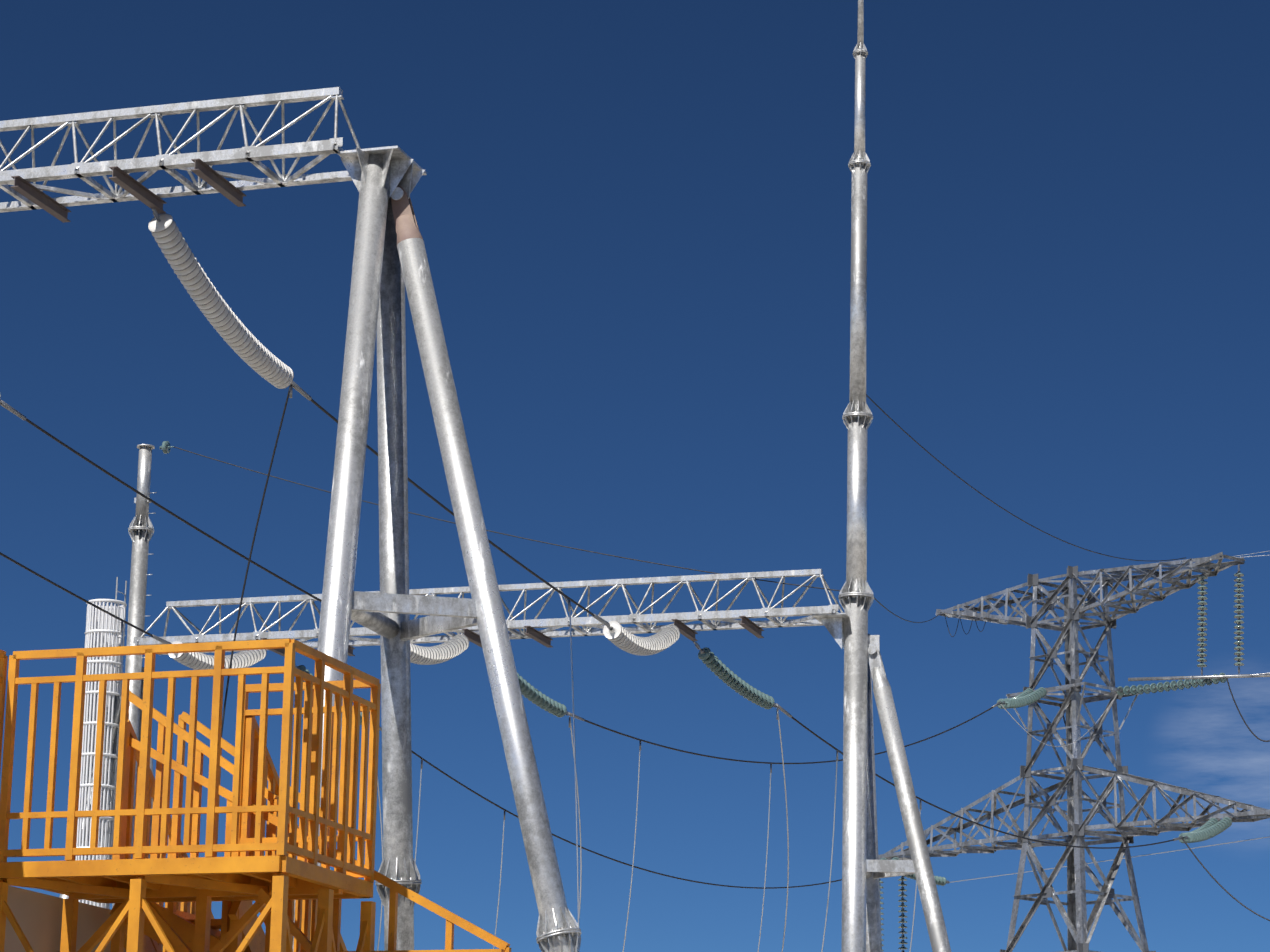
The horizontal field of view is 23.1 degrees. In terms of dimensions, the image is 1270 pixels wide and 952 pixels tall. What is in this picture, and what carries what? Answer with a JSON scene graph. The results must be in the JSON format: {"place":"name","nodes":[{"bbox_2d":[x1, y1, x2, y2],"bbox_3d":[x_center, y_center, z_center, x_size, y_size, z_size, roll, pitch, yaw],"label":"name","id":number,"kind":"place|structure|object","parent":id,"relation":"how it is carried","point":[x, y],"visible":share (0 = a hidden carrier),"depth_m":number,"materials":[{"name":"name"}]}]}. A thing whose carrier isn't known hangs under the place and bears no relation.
{"place":"outdoors","nodes":[
{"label":"outdoors","id":0,"kind":"place"},
{"bbox_2d":[4,885,162,951],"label":"building","id":1,"kind":"structure","parent":0,"point":[37,916],"depth_m":18.88,"materials":[{"name":"concrete"}]},
{"bbox_2d":[0,0,1269,951],"label":"sky","id":2,"kind":"structure","parent":0,"point":[633,217],"materials":[{"name":"blue"}]},
{"bbox_3d":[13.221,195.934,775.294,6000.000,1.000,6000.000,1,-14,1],"label":"ground","id":3,"kind":"structure","parent":0,"visible":0},
{"bbox_2d":[75,577,126,908],"bbox_3d":[-10.643,9.195,60.234,0.812,14.679,0.812,1,-14,1],"label":"ladder cage","id":4,"kind":"object","parent":3,"relation":"on","point":[103,629],"visible":0.38,"depth_m":61.11,"materials":[{"name":"silver metal"}]},
{"bbox_2d":[0,639,510,951],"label":"stair platform","id":5,"kind":"structure","parent":3,"relation":"on","point":[274,883],"depth_m":18.30,"materials":[{"name":"orange paint"}]},
{"bbox_2d":[0,87,580,951],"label":"gantry","id":6,"kind":"object","parent":3,"relation":"on","point":[390,267],"visible":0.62,"depth_m":38.60,"materials":[{"name":"metal"}]},
{"bbox_2d":[0,208,679,669],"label":"insulator strings","id":7,"kind":"object","parent":6,"relation":"attached to","point":[244,344],"visible":0.85,"depth_m":43.34,"materials":[{"name":"grey ceramic"}]},
{"bbox_2d":[59,0,950,951],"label":"gantry","id":8,"kind":"object","parent":3,"relation":"on","point":[865,868],"visible":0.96,"depth_m":58.01,"materials":[{"name":"metal"}]},
{"bbox_2d":[878,552,1269,951],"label":"pylon","id":9,"kind":"object","parent":3,"relation":"on","point":[1078,924],"visible":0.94,"depth_m":85.17,"materials":[{"name":"metal"}]},
{"bbox_2d":[0,381,1269,951],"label":"conductors","id":10,"kind":"object","parent":9,"relation":"on","point":[290,391],"visible":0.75,"depth_m":61.97,"materials":[{"name":"grey"}]},
{"bbox_2d":[159,441,1243,951],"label":"glass insulators","id":11,"kind":"object","parent":9,"relation":"attached to","point":[741,687],"visible":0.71,"depth_m":82.20,"materials":[{"name":"teal"}]}
]}

